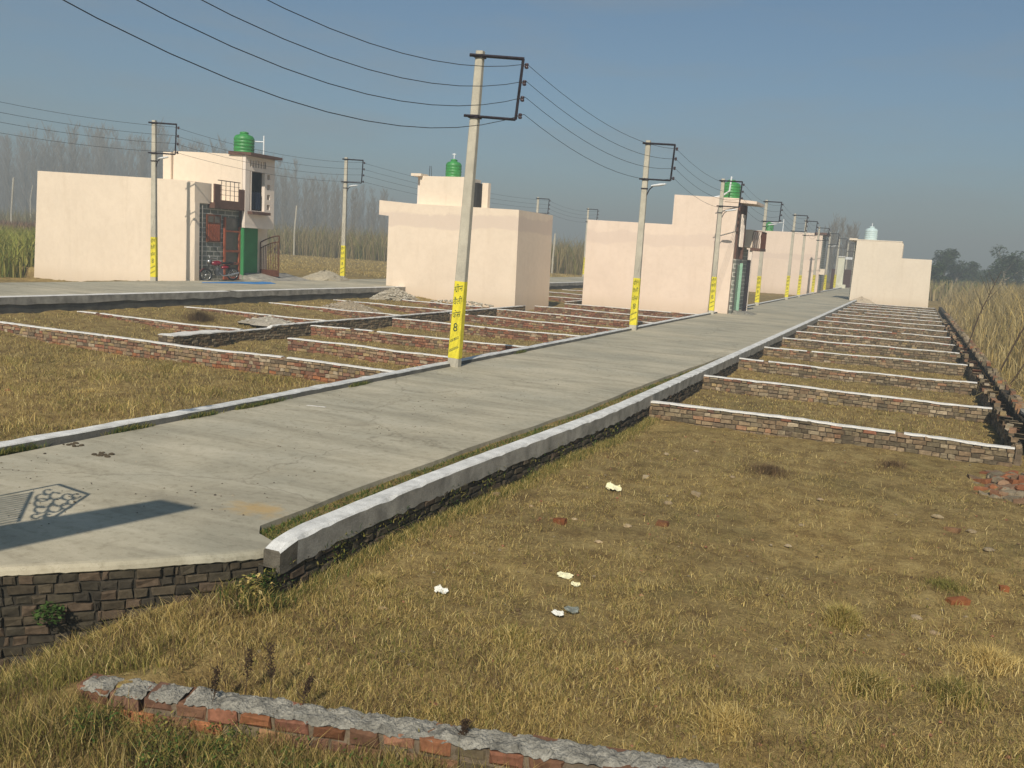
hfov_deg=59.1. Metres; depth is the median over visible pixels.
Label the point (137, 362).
grass clump
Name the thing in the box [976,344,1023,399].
rough grass
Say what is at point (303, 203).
bare tree
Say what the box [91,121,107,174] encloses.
bare tree
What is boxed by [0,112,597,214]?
overhead wire
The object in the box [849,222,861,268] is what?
bare tree
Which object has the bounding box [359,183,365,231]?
bare tree
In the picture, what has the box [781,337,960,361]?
plot wall
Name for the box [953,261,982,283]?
green tree
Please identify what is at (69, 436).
kerb
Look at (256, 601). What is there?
corner weeds
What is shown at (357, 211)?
bare tree
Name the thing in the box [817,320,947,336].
plot wall
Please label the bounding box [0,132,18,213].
bare tree
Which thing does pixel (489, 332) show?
plot wall
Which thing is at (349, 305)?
rubble heap
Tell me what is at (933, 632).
stone
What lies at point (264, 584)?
creeping weeds
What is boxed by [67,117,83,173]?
bare tree
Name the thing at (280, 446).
road grit
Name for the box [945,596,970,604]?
broken brick
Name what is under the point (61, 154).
bare tree
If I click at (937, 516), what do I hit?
stone
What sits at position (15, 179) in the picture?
bare tree
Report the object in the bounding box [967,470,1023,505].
brick heap
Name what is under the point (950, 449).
plot wall
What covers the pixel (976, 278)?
green tree
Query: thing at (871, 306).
plot wall
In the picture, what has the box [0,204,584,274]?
tan reed belt
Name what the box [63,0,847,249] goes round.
overhead wire
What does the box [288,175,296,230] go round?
bare tree
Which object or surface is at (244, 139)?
water tank
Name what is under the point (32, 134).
bare tree
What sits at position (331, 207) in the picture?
bare tree
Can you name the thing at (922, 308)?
plot wall
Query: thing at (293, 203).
bare tree
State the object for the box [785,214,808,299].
electric pole
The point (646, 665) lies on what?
grass clump
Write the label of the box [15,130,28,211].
bare tree
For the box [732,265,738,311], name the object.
front door
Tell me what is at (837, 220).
bare tree
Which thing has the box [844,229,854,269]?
bare tree
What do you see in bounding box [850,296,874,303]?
sand heap
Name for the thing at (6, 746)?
foreground grass
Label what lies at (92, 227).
peach house
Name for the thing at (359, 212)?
bare tree
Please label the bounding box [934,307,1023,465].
boundary wall
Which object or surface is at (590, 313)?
plot wall
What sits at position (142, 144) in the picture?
bare tree
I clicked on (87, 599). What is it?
retaining wall
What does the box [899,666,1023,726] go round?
grass clump
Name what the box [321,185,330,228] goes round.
bare tree
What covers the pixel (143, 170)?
bare tree
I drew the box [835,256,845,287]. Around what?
gate pillar
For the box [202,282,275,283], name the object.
blue tarpaulin
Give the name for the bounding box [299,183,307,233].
bare tree
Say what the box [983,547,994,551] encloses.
stone
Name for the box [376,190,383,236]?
bare tree
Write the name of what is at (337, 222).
bare tree
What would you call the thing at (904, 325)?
plot wall
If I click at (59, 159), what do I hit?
bare tree
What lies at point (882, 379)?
plot wall
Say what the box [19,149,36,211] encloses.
bare tree
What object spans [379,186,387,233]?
bare tree
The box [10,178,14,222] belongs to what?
field post
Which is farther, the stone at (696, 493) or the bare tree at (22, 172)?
the bare tree at (22, 172)
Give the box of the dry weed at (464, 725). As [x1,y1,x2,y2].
[452,704,478,735]
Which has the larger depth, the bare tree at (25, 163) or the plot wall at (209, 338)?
the bare tree at (25, 163)
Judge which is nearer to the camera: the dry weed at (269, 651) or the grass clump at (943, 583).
the dry weed at (269, 651)
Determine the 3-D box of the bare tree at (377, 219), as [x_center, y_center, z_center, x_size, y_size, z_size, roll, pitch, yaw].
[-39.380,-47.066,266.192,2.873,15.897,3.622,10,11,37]
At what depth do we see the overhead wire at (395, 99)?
13.89 m
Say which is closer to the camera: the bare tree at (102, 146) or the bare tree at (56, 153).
the bare tree at (102, 146)
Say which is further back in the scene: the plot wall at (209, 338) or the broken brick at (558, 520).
the plot wall at (209, 338)
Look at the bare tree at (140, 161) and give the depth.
260.03 m
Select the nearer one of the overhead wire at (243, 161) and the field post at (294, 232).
the overhead wire at (243, 161)
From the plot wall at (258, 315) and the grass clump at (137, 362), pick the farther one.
the plot wall at (258, 315)
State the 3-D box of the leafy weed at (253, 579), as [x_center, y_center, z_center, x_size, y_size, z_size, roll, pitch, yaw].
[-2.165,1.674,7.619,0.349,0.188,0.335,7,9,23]
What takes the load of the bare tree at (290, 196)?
on the ground at (874, 483)
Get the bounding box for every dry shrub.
[180,308,226,323]
[966,272,1000,348]
[999,326,1023,371]
[1009,332,1023,384]
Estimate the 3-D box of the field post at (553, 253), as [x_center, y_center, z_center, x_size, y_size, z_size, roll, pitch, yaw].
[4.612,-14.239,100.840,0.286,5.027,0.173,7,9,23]
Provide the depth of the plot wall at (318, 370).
21.41 m
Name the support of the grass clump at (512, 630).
on the ground at (874, 483)
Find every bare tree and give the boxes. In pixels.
[0,130,9,214]
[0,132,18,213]
[0,135,16,196]
[0,136,13,208]
[1,153,17,214]
[10,144,21,211]
[10,156,18,211]
[12,133,26,213]
[14,134,30,216]
[14,138,32,217]
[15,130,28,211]
[17,133,31,209]
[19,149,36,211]
[21,120,39,216]
[22,139,39,211]
[26,138,37,214]
[35,146,48,183]
[36,140,47,200]
[39,139,51,171]
[42,122,53,171]
[45,128,58,170]
[48,144,62,171]
[50,136,61,171]
[54,139,66,172]
[55,145,65,171]
[56,141,68,171]
[60,144,70,168]
[65,122,81,172]
[65,149,72,172]
[66,138,79,172]
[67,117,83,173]
[75,146,89,172]
[80,123,94,173]
[81,144,89,173]
[81,153,91,173]
[87,133,98,173]
[87,136,99,173]
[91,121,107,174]
[92,135,106,174]
[93,127,100,174]
[97,129,113,174]
[97,136,111,174]
[100,123,115,174]
[106,126,119,175]
[106,140,116,174]
[111,137,122,175]
[114,149,126,175]
[116,143,128,175]
[120,150,131,176]
[124,135,137,175]
[126,134,135,175]
[126,147,137,175]
[126,153,135,176]
[130,135,143,176]
[134,147,148,176]
[135,135,147,177]
[137,149,148,177]
[140,136,150,177]
[149,117,164,177]
[149,132,165,178]
[150,124,164,178]
[157,136,166,177]
[157,141,163,178]
[161,127,171,167]
[174,137,184,150]
[191,140,201,151]
[210,141,217,152]
[217,135,227,153]
[274,170,281,225]
[275,156,284,228]
[275,177,285,230]
[276,171,288,227]
[281,163,292,229]
[285,171,293,228]
[287,175,299,226]
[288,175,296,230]
[290,158,302,230]
[294,185,301,233]
[297,176,311,228]
[299,175,309,230]
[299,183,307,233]
[305,186,313,230]
[306,175,315,230]
[308,175,315,223]
[308,178,319,231]
[310,176,321,230]
[310,176,323,229]
[317,185,324,231]
[318,170,329,230]
[321,178,332,229]
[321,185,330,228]
[327,190,333,230]
[328,172,339,228]
[329,191,336,230]
[330,183,341,233]
[331,183,341,232]
[333,187,341,233]
[339,178,348,232]
[339,179,347,222]
[346,193,356,233]
[349,188,356,231]
[349,188,359,235]
[352,186,361,228]
[356,201,362,231]
[357,199,364,232]
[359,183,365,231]
[360,186,365,235]
[365,204,372,236]
[368,195,378,233]
[369,187,376,235]
[374,199,380,234]
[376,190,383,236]
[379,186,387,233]
[379,197,387,235]
[824,222,833,275]
[826,225,837,281]
[828,212,840,278]
[830,217,839,270]
[833,221,844,266]
[838,216,846,257]
[841,225,850,262]
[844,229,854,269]
[849,222,856,269]
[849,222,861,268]
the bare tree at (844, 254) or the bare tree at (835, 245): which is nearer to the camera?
the bare tree at (844, 254)
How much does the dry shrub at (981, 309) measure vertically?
3.407 m
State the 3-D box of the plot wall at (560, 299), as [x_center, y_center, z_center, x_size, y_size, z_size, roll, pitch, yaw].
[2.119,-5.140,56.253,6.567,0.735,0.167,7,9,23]
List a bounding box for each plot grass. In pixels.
[0,296,638,370]
[0,329,330,440]
[686,334,999,443]
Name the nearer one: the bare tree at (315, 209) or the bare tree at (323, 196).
the bare tree at (315, 209)
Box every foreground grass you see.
[0,576,936,767]
[0,676,612,767]
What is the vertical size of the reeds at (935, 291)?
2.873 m
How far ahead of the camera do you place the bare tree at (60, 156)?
257.96 m
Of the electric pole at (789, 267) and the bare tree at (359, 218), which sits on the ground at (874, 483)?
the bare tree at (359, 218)
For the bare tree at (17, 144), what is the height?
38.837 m
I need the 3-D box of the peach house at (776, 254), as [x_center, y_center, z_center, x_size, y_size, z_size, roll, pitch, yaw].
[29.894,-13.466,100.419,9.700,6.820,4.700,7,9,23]
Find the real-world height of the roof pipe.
1.146 m
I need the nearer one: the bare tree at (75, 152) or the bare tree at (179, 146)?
the bare tree at (75, 152)
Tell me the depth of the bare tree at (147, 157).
323.18 m
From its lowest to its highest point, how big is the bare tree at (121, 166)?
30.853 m
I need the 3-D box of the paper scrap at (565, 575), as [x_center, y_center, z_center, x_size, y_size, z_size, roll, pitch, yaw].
[0.507,1.832,8.667,0.164,0.033,0.132,7,9,23]
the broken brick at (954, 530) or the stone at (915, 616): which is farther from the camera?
the broken brick at (954, 530)
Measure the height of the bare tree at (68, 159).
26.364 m
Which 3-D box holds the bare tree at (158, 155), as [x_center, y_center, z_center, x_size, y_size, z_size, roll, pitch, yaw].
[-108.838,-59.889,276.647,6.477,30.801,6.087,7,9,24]
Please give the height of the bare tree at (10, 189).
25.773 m
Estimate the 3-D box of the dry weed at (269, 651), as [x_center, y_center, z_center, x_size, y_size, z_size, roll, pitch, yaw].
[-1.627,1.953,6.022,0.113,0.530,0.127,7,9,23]
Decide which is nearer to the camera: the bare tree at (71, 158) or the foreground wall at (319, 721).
the foreground wall at (319, 721)
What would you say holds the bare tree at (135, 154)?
on the ground at (874, 483)
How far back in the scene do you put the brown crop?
94.84 m
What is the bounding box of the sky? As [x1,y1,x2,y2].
[0,0,1023,280]
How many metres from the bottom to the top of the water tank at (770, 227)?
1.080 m
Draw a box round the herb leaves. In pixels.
[52,685,419,767]
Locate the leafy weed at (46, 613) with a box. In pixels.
[31,601,65,625]
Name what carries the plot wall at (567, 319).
on the ground at (874, 483)
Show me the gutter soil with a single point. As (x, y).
(439, 467)
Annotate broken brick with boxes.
[553,517,566,524]
[655,519,668,526]
[943,526,961,533]
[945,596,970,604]
[998,584,1009,592]
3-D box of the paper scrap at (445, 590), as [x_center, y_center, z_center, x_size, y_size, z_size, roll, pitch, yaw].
[-0.632,1.823,8.025,0.130,0.056,0.099,10,10,36]
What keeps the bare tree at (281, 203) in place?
on the ground at (874, 483)
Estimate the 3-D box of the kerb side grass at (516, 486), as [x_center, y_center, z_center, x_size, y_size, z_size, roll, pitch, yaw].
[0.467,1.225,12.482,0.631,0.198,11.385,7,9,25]
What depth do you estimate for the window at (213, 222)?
43.06 m
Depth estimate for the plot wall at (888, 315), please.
58.85 m
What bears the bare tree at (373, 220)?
on the ground at (874, 483)
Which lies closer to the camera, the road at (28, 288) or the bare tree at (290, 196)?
the road at (28, 288)
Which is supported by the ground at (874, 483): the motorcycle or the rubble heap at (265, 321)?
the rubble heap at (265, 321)
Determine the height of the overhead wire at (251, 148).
0.393 m
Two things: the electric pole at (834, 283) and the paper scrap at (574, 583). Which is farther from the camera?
the electric pole at (834, 283)
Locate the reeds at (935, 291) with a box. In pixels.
[929,278,1023,300]
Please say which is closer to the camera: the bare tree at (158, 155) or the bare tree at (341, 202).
the bare tree at (158, 155)
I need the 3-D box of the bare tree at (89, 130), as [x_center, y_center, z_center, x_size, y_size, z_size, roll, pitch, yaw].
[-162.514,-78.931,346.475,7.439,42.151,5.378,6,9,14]
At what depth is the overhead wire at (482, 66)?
16.45 m
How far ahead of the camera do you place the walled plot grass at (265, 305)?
29.22 m
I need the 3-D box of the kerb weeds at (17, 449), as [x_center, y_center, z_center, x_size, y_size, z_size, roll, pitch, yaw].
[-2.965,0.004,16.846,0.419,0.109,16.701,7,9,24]
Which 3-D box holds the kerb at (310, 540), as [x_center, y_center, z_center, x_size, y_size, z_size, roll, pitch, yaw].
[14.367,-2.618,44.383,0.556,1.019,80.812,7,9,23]
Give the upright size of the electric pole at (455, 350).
7.473 m
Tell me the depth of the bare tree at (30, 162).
316.79 m
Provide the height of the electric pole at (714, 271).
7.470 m
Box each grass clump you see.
[63,387,111,393]
[111,359,144,367]
[150,361,178,372]
[340,570,410,592]
[481,618,550,653]
[600,647,688,697]
[673,692,787,759]
[733,462,796,479]
[801,658,927,712]
[809,598,872,634]
[874,459,913,471]
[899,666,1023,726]
[910,573,981,595]
[932,641,1023,684]
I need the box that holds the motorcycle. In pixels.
[199,255,238,280]
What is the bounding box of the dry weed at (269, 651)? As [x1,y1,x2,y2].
[260,639,278,698]
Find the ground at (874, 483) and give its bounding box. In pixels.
[0,253,1023,767]
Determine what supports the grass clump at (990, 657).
on the ground at (874, 483)
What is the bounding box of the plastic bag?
[564,606,578,613]
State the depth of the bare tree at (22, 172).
309.02 m
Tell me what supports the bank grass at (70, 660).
on the ground at (874, 483)
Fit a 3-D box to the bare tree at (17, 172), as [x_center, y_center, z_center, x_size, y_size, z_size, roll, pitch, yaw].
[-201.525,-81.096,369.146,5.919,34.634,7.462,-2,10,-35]
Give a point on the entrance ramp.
(265, 277)
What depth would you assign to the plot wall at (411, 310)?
39.52 m
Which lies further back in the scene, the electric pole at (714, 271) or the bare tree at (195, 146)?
the bare tree at (195, 146)
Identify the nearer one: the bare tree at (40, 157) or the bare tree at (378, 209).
the bare tree at (378, 209)
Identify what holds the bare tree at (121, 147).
on the ground at (874, 483)
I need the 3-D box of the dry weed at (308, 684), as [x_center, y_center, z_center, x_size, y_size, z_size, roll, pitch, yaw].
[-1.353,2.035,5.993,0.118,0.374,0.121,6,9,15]
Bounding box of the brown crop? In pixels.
[0,219,35,233]
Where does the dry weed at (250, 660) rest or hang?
on the ground at (874, 483)
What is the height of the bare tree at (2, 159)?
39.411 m
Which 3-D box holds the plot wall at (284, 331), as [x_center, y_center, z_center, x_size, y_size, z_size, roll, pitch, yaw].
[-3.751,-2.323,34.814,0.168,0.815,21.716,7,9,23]
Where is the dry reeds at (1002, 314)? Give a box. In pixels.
[938,278,1023,396]
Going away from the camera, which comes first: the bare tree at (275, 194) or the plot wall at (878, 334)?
the plot wall at (878, 334)
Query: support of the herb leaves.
on the ground at (874, 483)
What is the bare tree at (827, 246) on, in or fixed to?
on the ground at (874, 483)
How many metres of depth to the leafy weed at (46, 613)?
7.11 m
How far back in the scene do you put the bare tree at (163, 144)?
303.03 m
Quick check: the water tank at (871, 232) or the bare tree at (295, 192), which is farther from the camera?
the bare tree at (295, 192)
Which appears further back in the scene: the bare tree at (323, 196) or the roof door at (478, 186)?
the bare tree at (323, 196)
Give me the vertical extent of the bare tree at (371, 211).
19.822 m
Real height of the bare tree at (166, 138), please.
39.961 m
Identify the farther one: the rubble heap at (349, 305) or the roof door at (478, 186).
the roof door at (478, 186)
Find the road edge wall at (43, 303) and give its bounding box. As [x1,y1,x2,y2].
[0,282,582,313]
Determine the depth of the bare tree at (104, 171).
308.17 m
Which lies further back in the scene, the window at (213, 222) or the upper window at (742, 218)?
the upper window at (742, 218)
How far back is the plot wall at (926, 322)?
54.52 m
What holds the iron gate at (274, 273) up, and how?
attached to the peach house at (92, 227)
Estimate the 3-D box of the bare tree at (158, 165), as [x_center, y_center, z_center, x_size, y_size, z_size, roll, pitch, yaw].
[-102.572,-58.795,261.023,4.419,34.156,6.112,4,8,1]
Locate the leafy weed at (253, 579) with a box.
[237,573,273,597]
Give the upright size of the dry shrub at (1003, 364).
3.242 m
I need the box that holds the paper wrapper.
[606,481,621,490]
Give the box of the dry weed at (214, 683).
[209,660,223,701]
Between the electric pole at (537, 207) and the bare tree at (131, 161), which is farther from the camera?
the bare tree at (131, 161)
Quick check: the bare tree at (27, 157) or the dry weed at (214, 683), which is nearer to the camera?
the dry weed at (214, 683)
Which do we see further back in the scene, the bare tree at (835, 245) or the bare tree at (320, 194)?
the bare tree at (320, 194)
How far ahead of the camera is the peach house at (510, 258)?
46.44 m
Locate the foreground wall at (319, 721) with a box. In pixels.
[77,673,718,767]
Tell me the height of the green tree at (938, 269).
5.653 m
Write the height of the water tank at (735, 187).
1.058 m
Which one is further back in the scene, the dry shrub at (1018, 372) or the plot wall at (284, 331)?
the plot wall at (284, 331)
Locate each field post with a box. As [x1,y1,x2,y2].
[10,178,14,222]
[30,185,32,218]
[293,206,296,254]
[551,234,555,273]
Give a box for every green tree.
[930,261,954,287]
[932,248,963,282]
[946,260,971,285]
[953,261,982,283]
[970,264,1010,285]
[980,245,1023,286]
[996,260,1023,286]
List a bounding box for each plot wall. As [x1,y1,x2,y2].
[0,321,394,382]
[77,311,242,331]
[158,330,231,347]
[185,306,322,322]
[231,305,524,341]
[269,302,397,317]
[287,337,447,366]
[311,325,524,353]
[333,300,451,313]
[392,318,579,342]
[402,299,494,309]
[450,313,620,333]
[497,309,652,327]
[534,306,674,321]
[549,292,581,298]
[549,296,581,301]
[564,300,581,306]
[564,303,695,317]
[649,400,1014,467]
[702,375,991,423]
[738,358,977,395]
[763,346,967,375]
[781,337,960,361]
[795,331,955,351]
[807,325,950,343]
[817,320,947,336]
[825,316,944,330]
[832,313,941,324]
[838,310,939,320]
[843,308,938,317]
[847,306,936,314]
[851,304,935,311]
[855,302,934,309]
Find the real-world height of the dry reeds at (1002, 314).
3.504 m
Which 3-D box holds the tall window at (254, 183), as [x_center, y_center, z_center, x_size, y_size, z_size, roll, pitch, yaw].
[-12.911,-9.666,45.278,0.100,1.850,0.977,7,9,23]
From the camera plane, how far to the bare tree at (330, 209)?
347.86 m
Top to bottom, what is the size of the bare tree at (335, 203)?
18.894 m
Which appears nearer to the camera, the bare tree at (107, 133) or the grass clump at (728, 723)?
the grass clump at (728, 723)
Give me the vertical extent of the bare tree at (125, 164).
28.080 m
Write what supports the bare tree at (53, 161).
on the ground at (874, 483)
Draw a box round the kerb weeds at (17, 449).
[0,350,526,455]
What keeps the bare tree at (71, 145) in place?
on the ground at (874, 483)
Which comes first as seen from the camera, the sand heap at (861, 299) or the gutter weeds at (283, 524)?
the gutter weeds at (283, 524)
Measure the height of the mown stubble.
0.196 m
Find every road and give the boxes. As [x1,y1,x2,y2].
[0,277,583,295]
[0,288,850,577]
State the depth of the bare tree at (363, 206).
327.01 m
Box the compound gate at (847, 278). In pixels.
[830,257,852,288]
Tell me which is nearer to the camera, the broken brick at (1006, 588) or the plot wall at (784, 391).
the broken brick at (1006, 588)
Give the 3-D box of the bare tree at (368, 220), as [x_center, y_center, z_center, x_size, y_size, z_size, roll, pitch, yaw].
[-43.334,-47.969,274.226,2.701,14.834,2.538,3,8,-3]
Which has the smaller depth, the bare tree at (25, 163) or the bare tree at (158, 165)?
the bare tree at (158, 165)
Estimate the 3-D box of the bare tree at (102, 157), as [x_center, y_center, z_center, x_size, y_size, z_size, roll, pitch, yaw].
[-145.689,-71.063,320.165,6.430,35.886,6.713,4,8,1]
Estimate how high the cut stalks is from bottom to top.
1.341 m
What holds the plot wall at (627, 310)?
on the ground at (874, 483)
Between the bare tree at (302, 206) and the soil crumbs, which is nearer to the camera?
the soil crumbs
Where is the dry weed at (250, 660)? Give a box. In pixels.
[239,643,257,694]
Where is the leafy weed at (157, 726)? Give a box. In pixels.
[128,710,191,748]
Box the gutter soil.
[261,370,689,540]
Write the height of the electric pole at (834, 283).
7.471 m
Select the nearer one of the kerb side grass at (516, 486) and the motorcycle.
the kerb side grass at (516, 486)
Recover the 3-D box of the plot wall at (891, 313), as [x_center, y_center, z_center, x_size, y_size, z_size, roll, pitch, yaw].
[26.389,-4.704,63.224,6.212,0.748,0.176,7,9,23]
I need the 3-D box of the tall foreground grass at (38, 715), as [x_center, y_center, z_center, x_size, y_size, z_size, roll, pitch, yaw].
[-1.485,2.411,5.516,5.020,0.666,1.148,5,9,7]
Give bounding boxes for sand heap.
[300,270,349,281]
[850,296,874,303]
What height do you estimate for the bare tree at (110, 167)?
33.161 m
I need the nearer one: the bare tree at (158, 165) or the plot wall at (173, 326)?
the plot wall at (173, 326)
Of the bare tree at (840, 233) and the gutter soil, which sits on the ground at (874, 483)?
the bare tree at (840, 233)
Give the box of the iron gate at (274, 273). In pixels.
[259,235,279,276]
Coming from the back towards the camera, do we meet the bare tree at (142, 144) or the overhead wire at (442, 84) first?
the bare tree at (142, 144)
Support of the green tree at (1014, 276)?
on the ground at (874, 483)
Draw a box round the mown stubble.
[267,252,581,277]
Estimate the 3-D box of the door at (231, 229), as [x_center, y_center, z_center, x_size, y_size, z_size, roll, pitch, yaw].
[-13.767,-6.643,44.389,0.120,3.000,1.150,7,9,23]
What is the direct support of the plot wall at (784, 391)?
on the ground at (874, 483)
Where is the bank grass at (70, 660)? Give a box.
[0,587,273,724]
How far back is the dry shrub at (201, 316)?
29.65 m
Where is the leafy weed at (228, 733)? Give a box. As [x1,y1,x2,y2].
[200,719,258,759]
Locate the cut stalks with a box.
[953,355,1023,403]
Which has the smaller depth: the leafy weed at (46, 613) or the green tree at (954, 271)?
the leafy weed at (46, 613)
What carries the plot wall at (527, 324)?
on the ground at (874, 483)
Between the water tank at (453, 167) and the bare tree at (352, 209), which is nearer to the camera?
the water tank at (453, 167)
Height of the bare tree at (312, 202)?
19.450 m
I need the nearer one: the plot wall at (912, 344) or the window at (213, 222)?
the plot wall at (912, 344)
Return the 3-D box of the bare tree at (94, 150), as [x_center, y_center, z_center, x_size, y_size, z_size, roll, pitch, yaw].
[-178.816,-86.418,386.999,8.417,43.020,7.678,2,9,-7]
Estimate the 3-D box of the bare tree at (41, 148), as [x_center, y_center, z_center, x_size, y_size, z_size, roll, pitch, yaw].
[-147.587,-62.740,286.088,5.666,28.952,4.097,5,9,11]
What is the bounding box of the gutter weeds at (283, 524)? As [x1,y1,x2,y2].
[259,364,705,539]
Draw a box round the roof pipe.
[714,176,731,196]
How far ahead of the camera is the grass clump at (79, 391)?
17.34 m
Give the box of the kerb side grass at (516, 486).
[266,416,662,613]
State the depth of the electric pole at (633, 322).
33.01 m
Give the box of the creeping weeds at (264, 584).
[257,422,618,609]
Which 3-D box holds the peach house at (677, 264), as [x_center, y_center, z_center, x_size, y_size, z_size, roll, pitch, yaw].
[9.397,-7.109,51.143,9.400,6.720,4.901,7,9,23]
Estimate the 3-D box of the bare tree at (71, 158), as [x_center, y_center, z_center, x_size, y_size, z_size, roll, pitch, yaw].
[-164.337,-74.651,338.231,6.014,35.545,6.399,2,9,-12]
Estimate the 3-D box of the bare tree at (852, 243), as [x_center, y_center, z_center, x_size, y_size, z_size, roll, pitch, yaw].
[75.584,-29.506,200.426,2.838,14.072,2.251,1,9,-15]
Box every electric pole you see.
[148,120,179,280]
[340,157,364,276]
[448,50,528,366]
[536,197,550,213]
[582,208,598,276]
[629,140,677,330]
[708,179,744,314]
[755,200,782,305]
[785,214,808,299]
[797,220,818,296]
[811,227,829,293]
[823,232,839,290]
[833,238,847,288]
[845,242,854,268]
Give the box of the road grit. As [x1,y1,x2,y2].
[0,344,668,532]
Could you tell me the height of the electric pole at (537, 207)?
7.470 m
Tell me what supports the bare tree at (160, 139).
on the ground at (874, 483)
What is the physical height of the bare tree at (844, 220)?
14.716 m
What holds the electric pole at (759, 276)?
on the road at (168, 526)
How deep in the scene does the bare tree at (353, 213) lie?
216.84 m
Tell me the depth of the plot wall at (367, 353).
23.45 m
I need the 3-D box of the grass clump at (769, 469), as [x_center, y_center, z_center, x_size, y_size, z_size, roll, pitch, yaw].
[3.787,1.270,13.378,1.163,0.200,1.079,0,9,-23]
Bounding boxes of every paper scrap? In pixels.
[434,585,447,593]
[551,609,563,616]
[557,571,573,578]
[571,581,579,586]
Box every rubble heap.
[237,316,294,325]
[320,300,382,312]
[369,287,419,300]
[430,299,493,306]
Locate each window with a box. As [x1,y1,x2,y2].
[206,214,220,241]
[251,172,261,209]
[738,214,745,246]
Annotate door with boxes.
[223,217,240,279]
[473,183,482,207]
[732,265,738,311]
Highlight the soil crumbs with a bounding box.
[252,422,1023,767]
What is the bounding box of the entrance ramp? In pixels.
[239,273,310,280]
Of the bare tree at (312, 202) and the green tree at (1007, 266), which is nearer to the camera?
the green tree at (1007, 266)
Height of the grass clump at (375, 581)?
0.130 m
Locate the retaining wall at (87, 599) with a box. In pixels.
[0,559,262,672]
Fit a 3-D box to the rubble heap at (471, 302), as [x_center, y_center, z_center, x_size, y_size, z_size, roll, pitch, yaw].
[-2.498,-4.074,45.011,3.453,0.256,1.511,7,9,23]
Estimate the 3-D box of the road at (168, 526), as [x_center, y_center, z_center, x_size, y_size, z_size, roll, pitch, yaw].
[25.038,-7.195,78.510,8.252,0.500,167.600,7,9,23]
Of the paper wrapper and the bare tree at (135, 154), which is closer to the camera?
the paper wrapper
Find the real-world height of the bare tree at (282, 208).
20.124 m
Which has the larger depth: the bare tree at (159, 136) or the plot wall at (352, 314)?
the bare tree at (159, 136)
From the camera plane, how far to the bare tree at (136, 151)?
334.42 m
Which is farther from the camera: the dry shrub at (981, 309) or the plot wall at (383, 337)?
the dry shrub at (981, 309)
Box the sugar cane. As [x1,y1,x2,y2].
[0,224,286,277]
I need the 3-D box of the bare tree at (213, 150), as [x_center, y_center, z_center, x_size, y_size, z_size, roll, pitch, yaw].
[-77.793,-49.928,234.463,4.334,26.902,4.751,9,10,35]
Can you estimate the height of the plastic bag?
0.041 m
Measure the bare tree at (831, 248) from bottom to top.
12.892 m
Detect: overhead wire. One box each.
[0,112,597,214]
[1,122,591,218]
[2,102,592,211]
[3,133,575,221]
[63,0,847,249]
[137,0,845,246]
[202,0,842,243]
[268,0,837,236]
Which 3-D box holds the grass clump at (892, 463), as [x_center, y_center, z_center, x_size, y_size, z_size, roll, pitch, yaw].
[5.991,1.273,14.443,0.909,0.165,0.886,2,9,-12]
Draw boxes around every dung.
[62,442,83,446]
[91,452,114,457]
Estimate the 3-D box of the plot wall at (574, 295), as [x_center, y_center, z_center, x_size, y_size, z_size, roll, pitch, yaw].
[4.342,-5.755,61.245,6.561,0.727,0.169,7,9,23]
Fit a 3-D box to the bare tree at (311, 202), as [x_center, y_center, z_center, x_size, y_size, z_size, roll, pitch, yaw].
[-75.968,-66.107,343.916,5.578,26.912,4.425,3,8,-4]
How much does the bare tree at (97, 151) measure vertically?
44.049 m
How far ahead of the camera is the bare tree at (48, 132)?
287.80 m
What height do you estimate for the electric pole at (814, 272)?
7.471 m
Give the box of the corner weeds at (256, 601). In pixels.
[193,576,293,621]
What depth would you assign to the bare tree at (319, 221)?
285.69 m
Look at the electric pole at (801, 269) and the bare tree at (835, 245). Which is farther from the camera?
the bare tree at (835, 245)
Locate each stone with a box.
[691,491,700,497]
[911,614,922,619]
[928,630,940,634]
[931,514,943,518]
[965,529,976,533]
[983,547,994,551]
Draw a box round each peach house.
[34,136,282,281]
[379,168,552,310]
[582,195,766,314]
[747,230,830,294]
[849,238,931,307]
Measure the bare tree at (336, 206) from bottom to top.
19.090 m
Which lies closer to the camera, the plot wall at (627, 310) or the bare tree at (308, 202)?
the plot wall at (627, 310)
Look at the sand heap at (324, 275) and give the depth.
49.40 m
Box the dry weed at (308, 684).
[296,661,315,704]
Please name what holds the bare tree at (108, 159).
on the ground at (874, 483)
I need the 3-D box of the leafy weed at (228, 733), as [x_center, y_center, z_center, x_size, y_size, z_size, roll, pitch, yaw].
[-1.817,2.254,5.877,0.408,0.226,0.409,7,9,23]
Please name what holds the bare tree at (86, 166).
on the ground at (874, 483)
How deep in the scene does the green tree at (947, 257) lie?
147.37 m
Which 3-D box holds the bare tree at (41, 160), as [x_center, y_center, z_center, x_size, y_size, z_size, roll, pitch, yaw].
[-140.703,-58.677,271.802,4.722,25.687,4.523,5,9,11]
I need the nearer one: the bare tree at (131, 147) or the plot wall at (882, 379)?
the plot wall at (882, 379)
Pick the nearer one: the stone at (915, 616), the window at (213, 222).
the stone at (915, 616)
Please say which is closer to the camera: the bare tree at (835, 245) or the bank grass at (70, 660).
the bank grass at (70, 660)
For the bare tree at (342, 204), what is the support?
on the ground at (874, 483)
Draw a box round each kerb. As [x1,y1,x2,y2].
[0,287,840,455]
[258,300,856,599]
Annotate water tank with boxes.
[234,131,254,152]
[445,159,461,176]
[724,180,740,197]
[766,222,773,230]
[864,226,877,239]
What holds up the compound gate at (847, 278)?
on the road at (168, 526)

